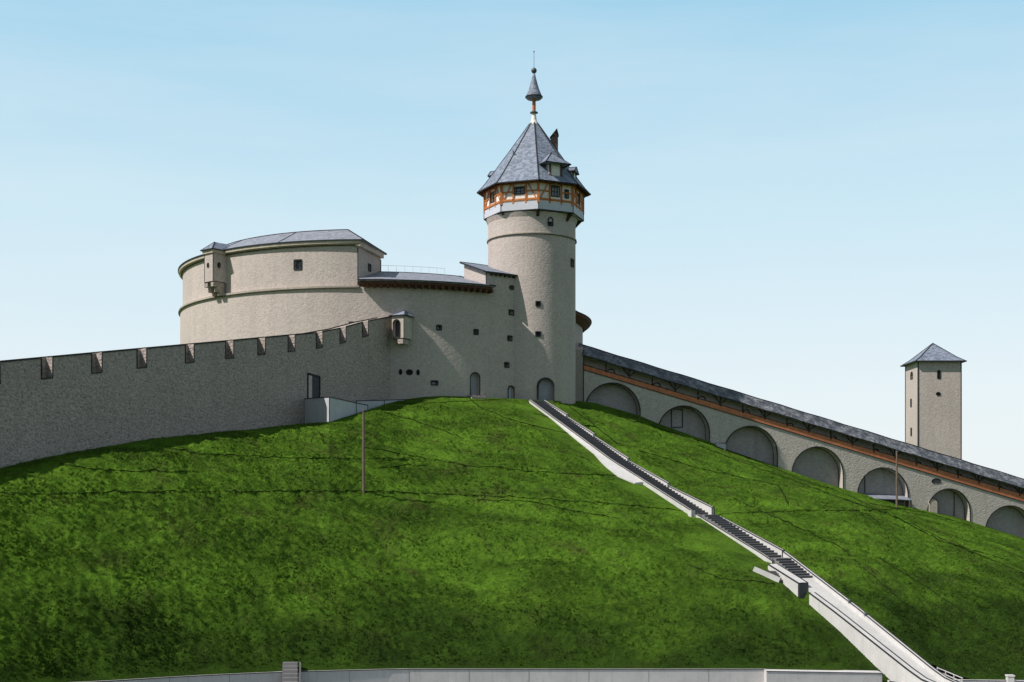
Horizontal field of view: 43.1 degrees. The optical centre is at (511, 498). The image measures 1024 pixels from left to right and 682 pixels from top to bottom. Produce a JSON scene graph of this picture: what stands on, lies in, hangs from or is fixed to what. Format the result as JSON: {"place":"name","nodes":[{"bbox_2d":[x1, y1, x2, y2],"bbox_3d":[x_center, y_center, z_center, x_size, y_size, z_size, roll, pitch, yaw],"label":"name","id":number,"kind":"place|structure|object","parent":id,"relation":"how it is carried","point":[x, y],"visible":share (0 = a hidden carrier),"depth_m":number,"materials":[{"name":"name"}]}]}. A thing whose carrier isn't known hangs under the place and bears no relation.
{"place":"outdoors","nodes":[
{"label":"outdoors","id":0,"kind":"place"},
{"bbox_2d":[0,396,1023,681],"bbox_3d":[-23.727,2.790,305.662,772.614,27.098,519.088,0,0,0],"label":"hill","id":1,"kind":"structure","parent":0,"point":[708,538],"depth_m":92.84,"materials":[{"name":"green plant"}]},
{"bbox_2d":[0,316,390,467],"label":"battlement wall","id":2,"kind":"structure","parent":1,"relation":"on","point":[55,405],"depth_m":103.01,"materials":[{"name":"grey stone"}]},
{"bbox_2d":[307,373,319,397],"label":"door","id":3,"kind":"structure","parent":2,"relation":"in","point":[313,381],"depth_m":119.42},
{"bbox_2d":[282,662,300,681],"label":"wall steps","id":4,"kind":"structure","parent":1,"relation":"on","point":[289,671],"depth_m":76.88,"materials":[{"name":"concrete"}]},
{"bbox_2d":[305,396,367,422],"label":"ramp wall","id":5,"kind":"structure","parent":1,"relation":"on","point":[323,409],"depth_m":116.97,"materials":[{"name":"concrete"}]},
{"bbox_2d":[362,409,364,493],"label":"utility pole","id":6,"kind":"object","parent":1,"relation":"on","point":[363,450],"visible":1,"depth_m":99.89,"materials":[{"name":"grey metal"}]},
{"bbox_2d":[354,399,407,409],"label":"ramp wall","id":7,"kind":"structure","parent":1,"relation":"on","point":[371,404],"depth_m":127.22,"materials":[{"name":"concrete"}]},
{"bbox_2d":[178,229,591,399],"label":"round keep","id":8,"kind":"structure","parent":1,"relation":"on","point":[461,342],"depth_m":133.42,"materials":[{"name":"paint"}]},
{"bbox_2d":[200,242,229,296],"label":"bartizan","id":9,"kind":"object","parent":8,"relation":"on","point":[215,267],"visible":0.99,"depth_m":136.55,"materials":[{"name":"paint"}]},
{"bbox_2d":[293,259,301,269],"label":"window","id":10,"kind":"structure","parent":8,"relation":"in","point":[298,265],"depth_m":132.84,"materials":[{"name":"black glass"}]},
{"bbox_2d":[389,310,414,344],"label":"oriel","id":11,"kind":"object","parent":8,"relation":"attached to","point":[401,327],"visible":1,"depth_m":130.59,"materials":[{"name":"paint"}]},
{"bbox_2d":[392,319,399,336],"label":"window","id":12,"kind":"structure","parent":11,"relation":"in","point":[397,325],"depth_m":130.87,"materials":[{"name":"black glass"}]},
{"bbox_2d":[406,369,412,374],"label":"window","id":13,"kind":"structure","parent":8,"relation":"in","point":[408,372],"depth_m":132.00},
{"bbox_2d":[431,380,437,385],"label":"window","id":14,"kind":"structure","parent":8,"relation":"in","point":[433,382],"depth_m":132.71,"materials":[{"name":"black glass"}]},
{"bbox_2d":[436,325,441,330],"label":"window","id":15,"kind":"structure","parent":8,"relation":"in","point":[437,326],"depth_m":132.84,"materials":[{"name":"black glass"}]},
{"bbox_2d":[470,372,479,394],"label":"door","id":16,"kind":"structure","parent":8,"relation":"in","point":[473,377],"depth_m":134.90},
{"bbox_2d":[460,262,517,294],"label":"stair house","id":17,"kind":"structure","parent":8,"relation":"on","point":[503,281],"depth_m":136.53,"materials":[{"name":"paint"}]},
{"bbox_2d":[508,385,514,398],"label":"door","id":18,"kind":"structure","parent":8,"relation":"in","point":[509,388],"depth_m":137.19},
{"bbox_2d":[86,669,763,681],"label":"retaining wall","id":19,"kind":"structure","parent":1,"relation":"on","point":[558,675],"depth_m":81.43,"materials":[{"name":"grey concrete"}]},
{"bbox_2d":[0,396,1023,647],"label":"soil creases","id":20,"kind":"object","parent":1,"relation":"on","point":[602,502],"visible":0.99,"depth_m":109.41,"materials":[{"name":"green plant"}]},
{"bbox_2d":[477,51,590,403],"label":"round tower","id":21,"kind":"structure","parent":1,"relation":"on","point":[533,192],"depth_m":137.38,"materials":[{"name":"paint"}]},
{"bbox_2d":[490,191,494,202],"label":"window","id":22,"kind":"structure","parent":21,"relation":"in","point":[493,191],"depth_m":139.62,"materials":[{"name":"black glass"}]},
{"bbox_2d":[514,186,524,194],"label":"window","id":23,"kind":"structure","parent":21,"relation":"in","point":[517,190],"depth_m":137.05,"materials":[{"name":"black glass"}]},
{"bbox_2d":[535,301,540,306],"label":"window","id":24,"kind":"structure","parent":21,"relation":"in","point":[537,303],"depth_m":136.82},
{"bbox_2d":[535,331,540,336],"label":"window","id":25,"kind":"structure","parent":21,"relation":"in","point":[538,333],"depth_m":136.82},
{"bbox_2d":[537,377,554,401],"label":"door","id":26,"kind":"structure","parent":21,"relation":"in","point":[544,387],"depth_m":137.49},
{"bbox_2d":[548,217,552,225],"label":"window","id":27,"kind":"structure","parent":21,"relation":"in","point":[549,223],"depth_m":137.22,"materials":[{"name":"black glass"}]},
{"bbox_2d":[551,185,559,196],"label":"window","id":28,"kind":"structure","parent":21,"relation":"in","point":[554,190],"depth_m":137.32,"materials":[{"name":"black glass"}]},
{"bbox_2d":[564,189,568,198],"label":"window","id":29,"kind":"structure","parent":21,"relation":"in","point":[565,195],"depth_m":137.77,"materials":[{"name":"black glass"}]},
{"bbox_2d":[714,443,725,449],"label":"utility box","id":30,"kind":"object","parent":1,"relation":"on","point":[722,445],"visible":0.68,"depth_m":147.45,"materials":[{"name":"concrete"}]},
{"bbox_2d":[529,399,957,681],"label":"stairway","id":31,"kind":"object","parent":1,"relation":"on","point":[886,652],"visible":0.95,"depth_m":98.62,"materials":[{"name":"concrete"}]},
{"bbox_2d":[937,667,962,681],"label":"stair railing","id":32,"kind":"object","parent":31,"relation":"attached to","point":[951,673],"visible":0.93,"depth_m":87.81,"materials":[{"name":"metal"}]},
{"bbox_2d":[753,567,782,582],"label":"side steps","id":33,"kind":"structure","parent":1,"relation":"on","point":[773,576],"depth_m":98.55,"materials":[{"name":"concrete"}]},
{"bbox_2d":[576,342,1023,537],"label":"covered gallery","id":34,"kind":"object","parent":1,"relation":"on","point":[840,455],"visible":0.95,"depth_m":150.79,"materials":[{"name":"stone"}]},
{"bbox_2d":[931,478,940,482],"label":"window","id":35,"kind":"structure","parent":34,"relation":"in","point":[935,480],"depth_m":153.64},
{"bbox_2d":[862,493,911,507],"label":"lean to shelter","id":36,"kind":"object","parent":1,"relation":"on","point":[886,496],"visible":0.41,"depth_m":152.18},
{"bbox_2d":[896,451,897,508],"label":"utility pole","id":37,"kind":"object","parent":1,"relation":"on","point":[897,479],"visible":0.9,"depth_m":146.86,"materials":[{"name":"grey metal"}]},
{"bbox_2d":[928,498,937,512],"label":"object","id":38,"kind":"structure","parent":1,"relation":"on","point":[933,504],"depth_m":153.38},
{"bbox_2d":[900,343,966,458],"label":"square tower","id":39,"kind":"structure","parent":1,"relation":"on","point":[933,396],"depth_m":184.97,"materials":[{"name":"stone"}]},
{"bbox_2d":[0,0,1023,478],"label":"sky","id":40,"kind":"structure","parent":0,"point":[790,202],"materials":[{"name":"blue"}]},
{"bbox_2d":[931,664,968,678],"bbox_3d":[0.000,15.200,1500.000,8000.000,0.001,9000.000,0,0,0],"label":"ground","id":41,"kind":"structure","parent":0,"point":[947,673],"depth_m":112.82,"materials":[{"name":"grey concrete"}]},
{"label":"pavement","id":42,"kind":"structure","parent":0,"visible":0},
{"bbox_2d":[764,669,881,681],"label":"retaining wall","id":43,"kind":"structure","parent":42,"relation":"on","point":[777,675],"depth_m":86.08,"materials":[{"name":"grey concrete"}]},
{"bbox_2d":[954,679,1005,681],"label":"retaining wall","id":44,"kind":"structure","parent":42,"relation":"on","point":[969,680],"depth_m":90.82,"materials":[{"name":"grey concrete"}]},
{"bbox_2d":[1005,674,1014,681],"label":"gate pillar","id":45,"kind":"structure","parent":42,"relation":"on","point":[1009,677],"depth_m":90.98,"materials":[{"name":"concrete"}]}
]}

